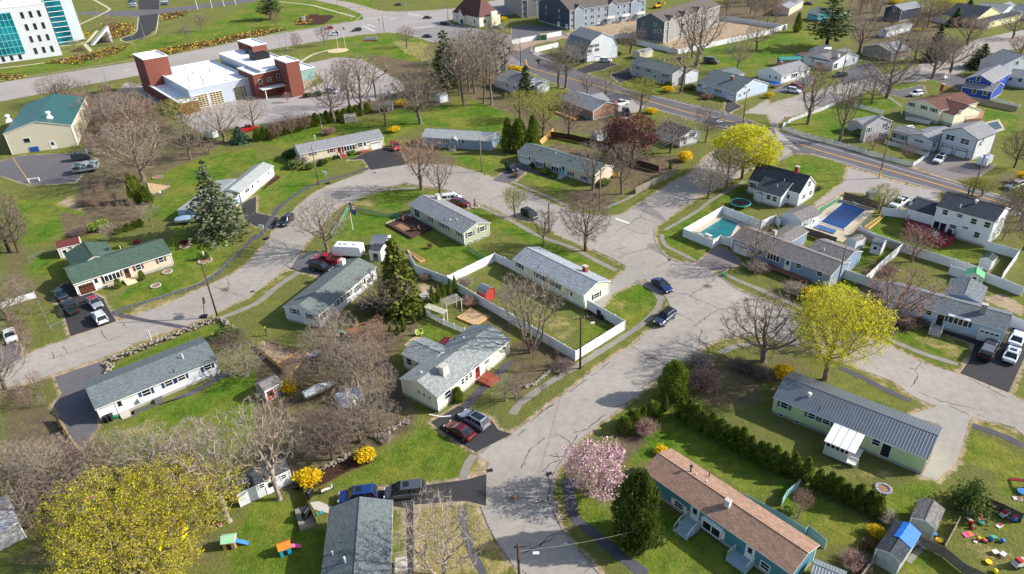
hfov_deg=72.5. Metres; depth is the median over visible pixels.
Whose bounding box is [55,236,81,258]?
shed
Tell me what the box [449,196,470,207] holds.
parked suv
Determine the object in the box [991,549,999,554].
toy table
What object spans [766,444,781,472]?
arborvitae
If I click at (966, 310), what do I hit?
ranch house
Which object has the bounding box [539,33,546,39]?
shed
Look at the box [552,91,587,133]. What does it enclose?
bare tree
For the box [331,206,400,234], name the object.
garden fence
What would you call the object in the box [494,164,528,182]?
driveway
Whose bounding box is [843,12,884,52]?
bare tree
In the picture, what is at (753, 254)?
bare tree
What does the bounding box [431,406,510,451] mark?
driveway
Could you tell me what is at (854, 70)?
driveway
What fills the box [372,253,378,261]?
door
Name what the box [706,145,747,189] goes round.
bare tree
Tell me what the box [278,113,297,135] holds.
bare tree
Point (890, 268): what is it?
bare shrub
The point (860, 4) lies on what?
bare tree
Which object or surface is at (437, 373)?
ranch house
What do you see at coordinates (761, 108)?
driveway
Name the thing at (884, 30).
ranch house
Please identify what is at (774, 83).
boat
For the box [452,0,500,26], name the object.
church style shop
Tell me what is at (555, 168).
bow window
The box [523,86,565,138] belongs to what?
budding tree
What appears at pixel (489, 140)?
ranch house
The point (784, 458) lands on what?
arborvitae
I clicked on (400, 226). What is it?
wooden deck
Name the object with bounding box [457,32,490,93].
bare tree
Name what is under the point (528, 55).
road
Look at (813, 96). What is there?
bare tree
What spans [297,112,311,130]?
bare tree
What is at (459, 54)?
bare tree
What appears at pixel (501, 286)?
bare tree
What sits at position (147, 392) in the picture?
window
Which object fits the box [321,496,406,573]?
ranch house
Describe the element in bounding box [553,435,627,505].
magnolia tree
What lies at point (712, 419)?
arborvitae
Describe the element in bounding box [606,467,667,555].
yew tree
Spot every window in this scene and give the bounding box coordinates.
[22,138,30,142]
[103,270,120,281]
[135,264,141,270]
[141,388,151,397]
[157,257,164,262]
[164,379,173,386]
[177,374,185,381]
[203,363,211,370]
[258,483,264,489]
[280,473,286,479]
[291,308,297,314]
[307,313,313,319]
[343,144,354,150]
[406,357,412,366]
[440,138,449,143]
[444,389,450,400]
[467,230,472,237]
[479,225,484,231]
[536,160,543,167]
[551,164,559,172]
[551,280,558,288]
[594,291,599,298]
[661,72,667,77]
[674,499,683,511]
[701,516,722,539]
[714,88,721,93]
[759,560,770,572]
[766,252,780,262]
[780,402,788,409]
[795,263,801,269]
[807,412,815,420]
[816,271,822,276]
[821,418,830,425]
[871,438,880,446]
[924,310,932,315]
[942,209,948,215]
[945,134,954,140]
[947,313,970,327]
[949,223,957,228]
[960,138,969,145]
[970,218,977,224]
[973,231,980,238]
[983,221,990,228]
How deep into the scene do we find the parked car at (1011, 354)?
102.22 m
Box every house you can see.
[63,238,173,295]
[82,337,219,421]
[176,162,273,219]
[220,533,248,550]
[276,539,301,557]
[282,257,376,327]
[293,129,383,163]
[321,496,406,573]
[399,324,510,411]
[408,193,490,245]
[422,128,499,151]
[494,69,549,93]
[512,247,610,308]
[517,143,612,184]
[559,90,618,119]
[565,27,617,61]
[630,56,698,86]
[645,448,819,573]
[656,121,700,147]
[696,67,768,101]
[731,224,862,286]
[748,163,815,207]
[758,59,810,83]
[772,371,942,474]
[773,0,802,15]
[780,205,822,228]
[803,47,859,70]
[807,6,835,21]
[847,111,901,142]
[862,40,910,60]
[879,22,912,37]
[881,277,1012,342]
[883,1,922,20]
[891,120,998,160]
[905,83,981,126]
[906,192,1009,246]
[941,3,1021,27]
[961,64,1011,100]
[977,49,1023,71]
[980,1,1014,13]
[1006,69,1023,88]
[1011,4,1023,19]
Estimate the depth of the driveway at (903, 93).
220.13 m
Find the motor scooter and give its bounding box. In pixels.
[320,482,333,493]
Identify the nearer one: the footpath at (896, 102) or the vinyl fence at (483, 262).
the vinyl fence at (483, 262)
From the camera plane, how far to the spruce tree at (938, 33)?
247.30 m
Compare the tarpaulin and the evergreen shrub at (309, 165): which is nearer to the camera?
the tarpaulin
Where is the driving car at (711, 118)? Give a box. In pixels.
[707,116,722,123]
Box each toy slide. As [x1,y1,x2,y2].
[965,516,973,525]
[988,535,998,541]
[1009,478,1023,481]
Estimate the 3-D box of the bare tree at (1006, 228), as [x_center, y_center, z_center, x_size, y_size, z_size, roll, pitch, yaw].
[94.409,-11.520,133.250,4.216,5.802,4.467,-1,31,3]
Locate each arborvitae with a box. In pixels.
[252,127,262,140]
[260,126,268,138]
[271,123,281,136]
[278,121,285,134]
[284,123,293,133]
[290,120,297,132]
[295,118,303,130]
[301,118,309,129]
[307,115,315,127]
[311,112,320,125]
[318,113,326,124]
[323,110,330,122]
[329,110,338,121]
[335,110,342,120]
[340,108,347,118]
[346,104,353,113]
[352,104,360,115]
[358,104,366,114]
[364,101,372,113]
[388,324,393,338]
[395,320,400,334]
[400,317,406,330]
[411,311,415,323]
[418,308,421,319]
[429,286,435,303]
[435,285,441,302]
[440,281,446,298]
[447,279,452,296]
[452,276,457,293]
[639,405,647,418]
[661,394,669,410]
[672,395,686,418]
[681,398,694,423]
[687,403,703,428]
[694,410,707,431]
[702,411,718,437]
[713,418,726,441]
[718,423,733,446]
[723,425,742,451]
[731,426,748,453]
[741,434,756,461]
[749,440,767,465]
[758,442,773,468]
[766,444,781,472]
[775,450,790,475]
[784,452,801,477]
[797,456,814,482]
[809,468,825,491]
[819,471,837,496]
[824,475,847,502]
[837,482,854,505]
[847,483,868,511]
[860,488,878,513]
[867,494,887,520]
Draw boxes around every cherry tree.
[282,91,291,100]
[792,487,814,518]
[896,222,947,261]
[1009,34,1023,52]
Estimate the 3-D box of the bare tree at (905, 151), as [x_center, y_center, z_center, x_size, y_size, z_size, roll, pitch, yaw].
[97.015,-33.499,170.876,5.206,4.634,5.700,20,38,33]
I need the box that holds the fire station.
[132,38,315,114]
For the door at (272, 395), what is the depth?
101.02 m
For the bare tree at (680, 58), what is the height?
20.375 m
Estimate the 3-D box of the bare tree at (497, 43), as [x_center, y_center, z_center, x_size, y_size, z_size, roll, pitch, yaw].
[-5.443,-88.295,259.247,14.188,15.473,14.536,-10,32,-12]
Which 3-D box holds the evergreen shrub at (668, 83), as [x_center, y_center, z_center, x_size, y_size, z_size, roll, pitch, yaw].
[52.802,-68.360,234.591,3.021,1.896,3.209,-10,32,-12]
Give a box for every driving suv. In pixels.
[278,212,294,226]
[352,27,361,31]
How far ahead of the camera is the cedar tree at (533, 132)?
184.10 m
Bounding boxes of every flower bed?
[0,73,28,79]
[43,43,128,63]
[79,30,91,40]
[100,21,135,38]
[124,27,287,56]
[159,10,186,20]
[295,14,312,23]
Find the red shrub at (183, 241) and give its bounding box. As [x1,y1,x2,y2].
[180,239,188,244]
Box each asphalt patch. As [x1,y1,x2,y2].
[173,313,183,315]
[331,190,347,199]
[477,445,489,453]
[636,202,666,220]
[646,243,668,257]
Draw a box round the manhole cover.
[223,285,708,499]
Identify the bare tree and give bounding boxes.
[0,193,31,252]
[0,203,28,252]
[0,272,36,320]
[0,337,33,390]
[0,435,41,482]
[0,470,48,528]
[4,433,68,480]
[12,434,91,496]
[30,75,81,95]
[40,464,104,511]
[58,436,112,476]
[64,425,155,488]
[68,91,125,122]
[75,122,86,140]
[76,117,167,181]
[79,133,91,147]
[83,113,98,133]
[89,106,105,123]
[94,92,155,132]
[98,222,116,240]
[100,121,118,146]
[102,15,117,25]
[102,32,114,44]
[108,128,123,151]
[110,423,188,481]
[126,78,139,96]
[132,126,141,141]
[132,201,158,226]
[141,114,155,131]
[143,414,225,468]
[146,408,266,523]
[163,115,203,159]
[177,24,191,41]
[190,13,209,30]
[192,101,245,141]
[207,326,250,350]
[210,388,301,500]
[214,338,270,377]
[235,95,267,125]
[266,120,283,136]
[268,10,281,25]
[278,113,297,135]
[279,358,316,386]
[288,196,349,252]
[289,410,337,457]
[290,33,302,47]
[295,328,333,373]
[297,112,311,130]
[299,407,353,460]
[301,308,360,360]
[304,68,348,123]
[310,307,341,333]
[314,25,330,45]
[315,348,352,391]
[316,411,360,453]
[320,382,386,442]
[327,333,378,387]
[328,56,362,104]
[328,373,389,424]
[336,55,381,115]
[339,264,413,317]
[342,336,388,383]
[352,319,386,359]
[352,395,400,437]
[361,56,387,96]
[366,81,394,126]
[366,362,398,400]
[384,66,453,123]
[390,135,442,189]
[395,25,413,46]
[420,156,455,193]
[421,43,439,66]
[432,33,458,57]
[437,40,472,95]
[439,28,483,105]
[441,38,472,84]
[444,28,482,74]
[449,35,481,91]
[452,22,487,46]
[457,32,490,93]
[462,32,495,76]
[468,26,502,70]
[468,44,497,103]
[471,32,501,84]
[473,40,508,104]
[478,25,503,58]
[482,16,509,51]
[483,30,514,70]
[484,26,521,71]
[485,34,518,72]
[491,375,520,401]
[494,282,521,308]
[499,269,575,352]
[502,371,525,398]
[527,209,559,245]
[534,44,575,87]
[538,380,547,396]
[542,38,586,88]
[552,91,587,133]
[558,189,614,251]
[564,41,592,64]
[575,140,616,190]
[576,74,599,93]
[589,127,617,159]
[591,74,621,94]
[606,141,643,194]
[617,25,647,53]
[655,114,692,153]
[663,31,707,92]
[667,5,730,66]
[681,7,710,58]
[689,156,733,198]
[694,101,726,142]
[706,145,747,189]
[717,288,824,363]
[723,0,731,12]
[723,34,753,68]
[735,218,784,263]
[744,23,775,49]
[745,0,758,13]
[747,0,764,18]
[759,0,775,16]
[764,0,774,21]
[767,25,781,36]
[794,61,844,124]
[813,62,833,72]
[827,73,867,141]
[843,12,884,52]
[857,0,866,15]
[857,74,892,103]
[858,48,922,98]
[862,259,959,333]
[864,132,887,149]
[871,3,880,15]
[873,0,888,11]
[875,23,923,63]
[885,9,900,25]
[899,141,918,157]
[904,30,935,61]
[906,32,966,78]
[907,13,918,25]
[911,10,925,27]
[916,0,953,25]
[920,17,928,30]
[934,14,945,29]
[938,2,951,12]
[938,35,983,73]
[949,16,994,44]
[988,193,1022,219]
[996,188,1023,221]
[998,213,1019,240]
[1000,129,1023,167]
[1000,176,1023,200]
[1001,12,1023,37]
[1015,212,1023,250]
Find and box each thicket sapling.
[0,390,7,407]
[3,310,14,325]
[5,282,14,296]
[5,382,17,398]
[11,286,24,303]
[11,313,23,329]
[13,386,32,408]
[14,460,37,488]
[16,473,40,503]
[17,296,32,311]
[21,306,30,319]
[21,330,32,345]
[23,369,39,388]
[29,373,45,395]
[29,438,42,452]
[36,466,53,486]
[38,392,46,406]
[49,431,69,454]
[57,83,69,94]
[66,483,87,507]
[81,80,94,97]
[85,106,99,128]
[85,134,96,152]
[89,114,102,133]
[95,121,108,144]
[96,131,109,153]
[96,186,103,197]
[105,110,120,134]
[109,108,125,130]
[117,114,133,130]
[121,94,134,117]
[130,90,141,106]
[130,106,142,126]
[139,457,160,487]
[141,105,152,118]
[143,98,154,116]
[149,105,160,121]
[151,443,167,466]
[187,121,213,154]
[308,327,323,349]
[312,344,325,361]
[350,325,360,338]
[357,370,374,395]
[367,314,382,332]
[381,332,393,351]
[509,344,518,357]
[509,357,516,370]
[772,4,782,19]
[1016,185,1023,216]
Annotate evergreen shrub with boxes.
[209,324,241,341]
[281,147,295,157]
[286,160,302,168]
[302,162,315,168]
[539,167,549,174]
[596,177,611,185]
[664,81,674,85]
[683,83,696,88]
[851,128,861,135]
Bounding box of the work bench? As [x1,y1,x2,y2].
[306,350,320,358]
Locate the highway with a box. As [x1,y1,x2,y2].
[0,0,552,100]
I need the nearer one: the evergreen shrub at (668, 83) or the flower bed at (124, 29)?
the evergreen shrub at (668, 83)
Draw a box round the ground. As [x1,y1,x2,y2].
[0,0,1023,573]
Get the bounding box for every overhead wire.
[518,318,580,542]
[519,322,580,545]
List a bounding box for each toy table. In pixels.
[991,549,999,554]
[999,551,1006,558]
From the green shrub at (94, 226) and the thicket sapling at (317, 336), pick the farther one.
the green shrub at (94, 226)
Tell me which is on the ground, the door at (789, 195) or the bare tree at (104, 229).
the bare tree at (104, 229)
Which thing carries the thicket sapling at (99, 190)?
on the ground
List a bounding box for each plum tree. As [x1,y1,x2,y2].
[599,111,659,158]
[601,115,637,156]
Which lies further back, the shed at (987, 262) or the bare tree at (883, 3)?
the bare tree at (883, 3)
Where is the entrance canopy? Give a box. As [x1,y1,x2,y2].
[90,25,112,44]
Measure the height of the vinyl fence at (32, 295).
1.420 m
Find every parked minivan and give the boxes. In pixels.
[384,478,426,501]
[440,192,461,201]
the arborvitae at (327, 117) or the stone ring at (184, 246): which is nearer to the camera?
the stone ring at (184, 246)
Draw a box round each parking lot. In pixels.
[0,153,95,184]
[116,69,384,132]
[307,57,404,100]
[402,25,511,45]
[470,47,522,71]
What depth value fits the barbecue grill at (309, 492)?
84.70 m
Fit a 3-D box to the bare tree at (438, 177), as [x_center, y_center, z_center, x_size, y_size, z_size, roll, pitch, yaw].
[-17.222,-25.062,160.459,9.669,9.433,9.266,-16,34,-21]
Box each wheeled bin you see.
[102,414,108,422]
[106,413,113,421]
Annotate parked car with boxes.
[1,327,18,343]
[51,288,68,300]
[85,295,103,309]
[443,420,476,441]
[651,277,673,292]
[787,82,801,87]
[909,196,923,205]
[1001,345,1022,364]
[1007,329,1023,347]
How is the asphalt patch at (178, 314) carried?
on the street at (624, 376)
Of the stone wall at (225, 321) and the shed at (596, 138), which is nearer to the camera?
the stone wall at (225, 321)
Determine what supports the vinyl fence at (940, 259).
on the ground
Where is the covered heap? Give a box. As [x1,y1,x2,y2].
[335,388,362,407]
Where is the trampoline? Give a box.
[730,191,750,209]
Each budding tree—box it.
[149,94,205,131]
[499,186,527,216]
[501,89,538,118]
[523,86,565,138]
[621,76,659,113]
[866,182,903,213]
[956,175,985,194]
[968,176,1002,196]
[1008,182,1023,221]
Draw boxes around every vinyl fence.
[1,291,36,306]
[408,250,624,360]
[447,252,513,279]
[512,30,561,43]
[535,42,557,51]
[609,33,630,38]
[636,23,787,53]
[682,205,780,252]
[720,15,786,29]
[843,269,885,290]
[859,225,981,269]
[867,243,902,277]
[881,207,907,217]
[931,17,947,23]
[948,265,1023,295]
[984,240,1020,277]
[1009,316,1023,330]
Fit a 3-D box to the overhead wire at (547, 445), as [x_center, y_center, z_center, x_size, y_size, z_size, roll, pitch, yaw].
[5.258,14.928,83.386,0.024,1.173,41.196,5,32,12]
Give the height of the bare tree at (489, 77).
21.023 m
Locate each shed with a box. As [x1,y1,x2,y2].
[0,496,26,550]
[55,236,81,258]
[230,455,292,506]
[255,374,283,400]
[343,113,356,122]
[369,243,385,261]
[370,234,390,246]
[378,101,392,112]
[436,92,447,102]
[439,336,450,344]
[476,283,494,300]
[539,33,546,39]
[591,128,608,140]
[633,47,652,58]
[776,56,800,64]
[796,52,809,60]
[808,44,832,51]
[810,559,846,573]
[846,234,865,249]
[869,237,886,255]
[872,520,918,573]
[909,498,944,539]
[965,267,984,282]
[978,252,997,271]
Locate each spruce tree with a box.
[184,160,250,249]
[228,126,252,146]
[516,65,536,98]
[919,23,947,62]
[944,8,965,27]
[963,43,992,69]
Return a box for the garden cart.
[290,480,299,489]
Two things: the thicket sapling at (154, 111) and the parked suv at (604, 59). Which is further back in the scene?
the parked suv at (604, 59)
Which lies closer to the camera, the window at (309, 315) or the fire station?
the window at (309, 315)
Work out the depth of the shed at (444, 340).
109.24 m
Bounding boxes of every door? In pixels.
[49,141,56,148]
[60,248,67,257]
[77,281,96,295]
[92,277,101,288]
[115,399,126,412]
[122,268,131,278]
[193,93,209,107]
[208,90,224,104]
[233,85,247,99]
[264,481,274,493]
[265,388,275,400]
[363,142,367,149]
[371,140,381,149]
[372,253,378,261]
[414,208,419,218]
[475,365,480,379]
[520,154,528,164]
[561,166,564,174]
[569,289,573,301]
[689,505,699,521]
[727,92,734,100]
[733,241,747,255]
[744,544,754,561]
[783,259,790,270]
[786,193,790,202]
[810,218,815,228]
[870,244,879,254]
[879,442,892,458]
[931,220,947,231]
[934,313,945,325]
[939,143,953,154]
[953,147,967,158]
[970,275,978,280]
[976,327,1001,340]
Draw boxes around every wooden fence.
[540,128,553,143]
[551,131,658,172]
[635,168,676,193]
[746,494,826,548]
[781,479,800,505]
[802,226,836,241]
[843,192,878,209]
[974,98,1017,110]
[985,498,1023,522]
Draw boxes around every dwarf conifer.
[113,226,122,233]
[114,278,122,287]
[123,223,131,230]
[129,220,138,228]
[136,218,144,225]
[138,270,145,279]
[196,252,202,259]
[203,251,209,258]
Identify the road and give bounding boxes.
[78,0,254,16]
[507,46,1023,217]
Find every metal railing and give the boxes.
[265,340,300,351]
[854,215,871,234]
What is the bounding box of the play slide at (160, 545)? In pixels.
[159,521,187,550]
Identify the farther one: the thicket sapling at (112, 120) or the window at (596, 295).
the thicket sapling at (112, 120)
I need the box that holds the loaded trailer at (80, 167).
[70,160,99,173]
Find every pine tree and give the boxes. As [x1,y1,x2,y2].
[254,0,283,18]
[428,30,458,92]
[804,0,859,44]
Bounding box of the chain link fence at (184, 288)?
[115,242,236,314]
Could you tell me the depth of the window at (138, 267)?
134.12 m
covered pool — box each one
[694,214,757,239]
[811,197,875,241]
[985,119,1004,131]
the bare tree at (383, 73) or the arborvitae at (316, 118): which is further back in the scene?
the bare tree at (383, 73)
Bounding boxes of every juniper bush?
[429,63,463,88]
[941,477,998,527]
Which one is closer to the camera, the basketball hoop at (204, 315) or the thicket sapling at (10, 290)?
the basketball hoop at (204, 315)
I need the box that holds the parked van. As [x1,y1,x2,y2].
[703,56,718,63]
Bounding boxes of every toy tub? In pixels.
[935,537,942,543]
[985,559,992,564]
[1017,488,1023,495]
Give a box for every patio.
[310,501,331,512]
[404,336,420,346]
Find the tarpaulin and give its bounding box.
[894,521,921,547]
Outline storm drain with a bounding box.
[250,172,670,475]
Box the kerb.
[51,155,846,573]
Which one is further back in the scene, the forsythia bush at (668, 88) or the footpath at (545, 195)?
the forsythia bush at (668, 88)
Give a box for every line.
[2,32,317,92]
[525,59,758,126]
[783,135,1019,203]
[797,143,1011,205]
[814,154,1019,213]
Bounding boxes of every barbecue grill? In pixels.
[301,507,310,519]
[305,488,313,499]
[947,228,951,235]
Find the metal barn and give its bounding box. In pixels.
[2,94,89,154]
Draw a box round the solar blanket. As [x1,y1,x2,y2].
[813,225,836,233]
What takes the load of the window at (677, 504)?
in the ranch house at (749, 533)
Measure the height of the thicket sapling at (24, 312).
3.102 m
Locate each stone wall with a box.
[102,316,218,365]
[103,362,114,373]
[216,316,235,327]
[321,452,350,469]
[373,419,409,440]
[524,368,550,388]
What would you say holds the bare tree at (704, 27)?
on the ground
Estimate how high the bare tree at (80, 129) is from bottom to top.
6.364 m
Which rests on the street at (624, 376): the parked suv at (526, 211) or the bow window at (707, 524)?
the parked suv at (526, 211)
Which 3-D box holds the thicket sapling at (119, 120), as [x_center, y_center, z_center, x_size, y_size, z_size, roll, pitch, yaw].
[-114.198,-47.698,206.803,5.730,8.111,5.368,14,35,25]
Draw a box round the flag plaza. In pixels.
[328,48,348,52]
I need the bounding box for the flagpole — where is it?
[348,202,355,229]
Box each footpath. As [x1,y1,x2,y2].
[0,55,79,68]
[2,21,346,80]
[65,30,98,45]
[80,0,110,24]
[81,42,93,51]
[112,234,257,329]
[220,272,299,317]
[255,167,368,238]
[279,1,355,16]
[300,49,329,61]
[347,187,415,202]
[458,505,486,573]
[459,454,476,479]
[461,360,514,408]
[473,202,617,271]
[508,280,662,414]
[512,181,569,207]
[518,168,551,179]
[561,478,648,573]
[594,292,611,307]
[603,192,639,208]
[660,234,697,261]
[663,180,745,230]
[718,341,762,353]
[726,273,813,313]
[776,154,792,160]
[839,366,910,401]
[881,92,901,105]
[888,338,957,365]
[906,536,945,563]
[972,423,1023,447]
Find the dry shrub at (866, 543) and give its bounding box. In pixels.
[861,537,875,552]
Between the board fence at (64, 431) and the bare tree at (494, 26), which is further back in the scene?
the bare tree at (494, 26)
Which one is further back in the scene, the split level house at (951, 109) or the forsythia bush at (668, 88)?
the forsythia bush at (668, 88)
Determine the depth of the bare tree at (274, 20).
353.96 m
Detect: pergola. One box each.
[424,303,447,320]
[439,294,462,315]
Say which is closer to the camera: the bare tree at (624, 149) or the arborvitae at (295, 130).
the bare tree at (624, 149)
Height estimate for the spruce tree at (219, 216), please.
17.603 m
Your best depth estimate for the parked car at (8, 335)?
116.95 m
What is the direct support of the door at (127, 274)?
in the ranch house at (93, 267)
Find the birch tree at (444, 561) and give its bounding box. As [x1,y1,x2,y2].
[379,487,494,573]
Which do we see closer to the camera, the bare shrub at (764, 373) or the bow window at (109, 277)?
the bare shrub at (764, 373)
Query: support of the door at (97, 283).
in the ranch house at (93, 267)
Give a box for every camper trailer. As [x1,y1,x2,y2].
[330,241,364,258]
[976,153,993,166]
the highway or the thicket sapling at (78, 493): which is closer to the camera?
the thicket sapling at (78, 493)
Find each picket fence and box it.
[426,310,464,331]
[782,126,928,166]
[783,101,835,125]
[854,104,882,113]
[884,140,928,154]
[905,115,930,124]
[991,97,1020,107]
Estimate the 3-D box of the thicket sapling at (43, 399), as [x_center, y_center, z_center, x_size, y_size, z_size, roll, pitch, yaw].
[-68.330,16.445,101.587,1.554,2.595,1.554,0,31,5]
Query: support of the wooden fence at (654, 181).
on the ground
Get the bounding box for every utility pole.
[201,263,218,317]
[311,144,318,184]
[479,139,481,171]
[514,543,538,573]
[574,315,594,368]
[597,167,604,206]
[742,91,747,122]
[835,246,846,292]
[878,123,892,177]
[971,154,985,195]
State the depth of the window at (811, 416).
91.29 m
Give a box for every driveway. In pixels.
[0,343,20,366]
[54,362,107,445]
[56,283,115,335]
[122,14,157,40]
[138,0,158,9]
[241,196,278,228]
[284,251,334,276]
[350,148,405,169]
[378,474,485,573]
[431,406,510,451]
[458,194,473,208]
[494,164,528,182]
[507,35,568,50]
[512,25,568,38]
[576,62,616,73]
[599,267,644,303]
[611,68,631,81]
[618,99,643,118]
[695,245,739,270]
[725,100,741,112]
[745,100,767,113]
[774,75,811,94]
[815,168,938,208]
[839,62,881,84]
[879,85,925,97]
[911,405,969,479]
[914,152,993,180]
[915,74,964,89]
[942,327,1023,391]
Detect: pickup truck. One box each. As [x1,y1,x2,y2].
[60,297,79,315]
[240,124,258,132]
[312,252,340,265]
[389,141,400,150]
[617,99,628,106]
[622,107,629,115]
[889,195,910,208]
[977,338,1000,361]
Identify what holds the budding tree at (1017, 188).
on the ground
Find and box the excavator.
[653,0,665,8]
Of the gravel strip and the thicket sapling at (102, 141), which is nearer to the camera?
the gravel strip
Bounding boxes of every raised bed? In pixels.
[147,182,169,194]
[277,351,307,374]
[407,250,424,262]
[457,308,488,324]
[864,215,883,229]
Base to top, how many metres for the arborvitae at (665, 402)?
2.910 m
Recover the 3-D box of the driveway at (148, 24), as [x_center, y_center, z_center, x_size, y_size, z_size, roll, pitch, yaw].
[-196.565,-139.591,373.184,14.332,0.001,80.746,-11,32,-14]
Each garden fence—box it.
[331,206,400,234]
[467,245,483,258]
[818,196,840,211]
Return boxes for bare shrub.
[67,225,90,235]
[72,197,95,207]
[292,154,311,163]
[318,126,336,134]
[351,295,378,315]
[379,432,394,444]
[419,273,430,280]
[456,276,474,286]
[460,294,478,306]
[548,355,575,374]
[605,441,625,453]
[634,415,659,436]
[685,349,715,367]
[687,362,725,394]
[700,92,712,98]
[728,355,749,370]
[736,256,772,273]
[739,360,763,374]
[749,364,776,380]
[778,277,808,295]
[839,546,875,573]
[863,297,886,310]
[873,505,897,524]
[880,262,900,274]
[896,314,925,330]
[913,314,930,327]
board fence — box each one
[54,414,81,458]
[255,343,287,374]
[298,474,316,524]
[855,229,899,249]
[862,554,876,573]
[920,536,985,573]
[944,516,960,547]
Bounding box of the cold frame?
[419,289,429,301]
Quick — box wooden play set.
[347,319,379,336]
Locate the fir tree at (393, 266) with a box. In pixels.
[375,238,427,322]
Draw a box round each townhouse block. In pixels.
[504,0,539,17]
[538,0,645,29]
[636,0,719,42]
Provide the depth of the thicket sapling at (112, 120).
208.66 m
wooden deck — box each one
[386,214,431,238]
[555,109,579,120]
[905,215,955,247]
[965,106,984,122]
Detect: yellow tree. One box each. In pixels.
[26,450,249,573]
[708,119,783,179]
[787,278,898,381]
[934,0,966,10]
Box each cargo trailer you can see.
[70,150,95,160]
[204,129,218,137]
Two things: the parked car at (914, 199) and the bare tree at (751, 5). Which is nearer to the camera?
the parked car at (914, 199)
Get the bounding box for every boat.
[174,215,200,224]
[302,381,333,398]
[768,81,782,87]
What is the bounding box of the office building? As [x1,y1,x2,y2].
[0,0,84,63]
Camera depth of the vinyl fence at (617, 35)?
301.38 m
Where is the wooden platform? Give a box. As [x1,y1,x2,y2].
[295,505,315,531]
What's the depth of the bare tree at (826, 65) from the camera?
239.33 m
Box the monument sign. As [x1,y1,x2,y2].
[364,37,377,41]
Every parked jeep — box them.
[504,161,517,172]
[908,89,923,96]
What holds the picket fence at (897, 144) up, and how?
on the ground
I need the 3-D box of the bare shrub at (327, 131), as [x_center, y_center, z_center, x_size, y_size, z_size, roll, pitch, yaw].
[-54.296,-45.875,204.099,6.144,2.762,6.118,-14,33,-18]
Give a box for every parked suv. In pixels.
[90,309,108,325]
[308,260,332,273]
[338,483,378,503]
[440,21,449,24]
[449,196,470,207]
[458,409,490,431]
[520,206,538,219]
[599,57,611,62]
[653,306,676,326]
[785,86,801,93]
[832,71,847,77]
[932,152,947,163]
[1004,178,1023,189]
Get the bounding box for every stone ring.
[150,283,161,288]
[151,175,163,179]
[161,269,172,274]
[179,243,191,248]
[197,257,212,263]
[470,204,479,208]
[874,482,892,494]
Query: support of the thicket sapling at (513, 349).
on the ground
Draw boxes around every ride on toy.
[998,509,1010,518]
[1010,515,1018,522]
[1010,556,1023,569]
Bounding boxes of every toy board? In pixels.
[961,531,973,537]
[1012,496,1022,500]
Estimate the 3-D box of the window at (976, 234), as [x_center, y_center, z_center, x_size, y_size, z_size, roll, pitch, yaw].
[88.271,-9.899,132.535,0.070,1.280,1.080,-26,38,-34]
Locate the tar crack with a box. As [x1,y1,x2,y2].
[50,178,1012,573]
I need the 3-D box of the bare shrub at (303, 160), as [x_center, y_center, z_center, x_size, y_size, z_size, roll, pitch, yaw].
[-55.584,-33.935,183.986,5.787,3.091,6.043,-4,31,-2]
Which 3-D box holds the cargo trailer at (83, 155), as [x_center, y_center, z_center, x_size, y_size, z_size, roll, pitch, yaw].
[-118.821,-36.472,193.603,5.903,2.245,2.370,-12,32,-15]
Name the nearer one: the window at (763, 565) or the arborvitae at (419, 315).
the window at (763, 565)
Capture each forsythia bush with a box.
[279,374,298,394]
[291,465,324,488]
[353,445,376,463]
[387,126,401,131]
[395,99,407,105]
[507,65,516,69]
[514,66,522,70]
[644,107,658,112]
[653,443,667,453]
[661,86,673,91]
[677,151,693,161]
[764,92,773,97]
[771,363,794,378]
[797,286,822,299]
[865,523,886,540]
[888,0,903,3]
[1015,170,1023,179]
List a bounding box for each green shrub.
[85,219,110,230]
[115,242,124,248]
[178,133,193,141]
[315,159,327,165]
[782,504,796,516]
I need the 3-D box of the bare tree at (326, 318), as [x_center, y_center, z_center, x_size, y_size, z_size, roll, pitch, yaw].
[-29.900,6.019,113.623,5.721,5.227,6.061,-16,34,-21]
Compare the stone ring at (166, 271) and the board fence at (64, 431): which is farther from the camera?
the stone ring at (166, 271)
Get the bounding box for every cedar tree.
[125,172,141,204]
[132,175,142,200]
[139,185,153,203]
[452,386,463,402]
[499,117,515,152]
[509,117,530,152]
[524,114,541,144]
[614,415,633,435]
[627,408,644,429]
[647,400,663,418]
[654,359,691,402]
[792,12,802,31]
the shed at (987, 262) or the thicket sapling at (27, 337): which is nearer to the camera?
the thicket sapling at (27, 337)
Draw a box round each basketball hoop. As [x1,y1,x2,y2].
[200,297,207,317]
[258,224,269,239]
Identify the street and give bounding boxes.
[0,126,1023,573]
[768,30,1023,149]
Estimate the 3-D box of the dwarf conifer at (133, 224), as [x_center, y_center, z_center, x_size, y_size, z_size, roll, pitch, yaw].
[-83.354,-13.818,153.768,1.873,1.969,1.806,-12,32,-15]
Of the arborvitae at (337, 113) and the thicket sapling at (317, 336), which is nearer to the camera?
the thicket sapling at (317, 336)
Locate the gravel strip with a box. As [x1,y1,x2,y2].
[131,370,231,415]

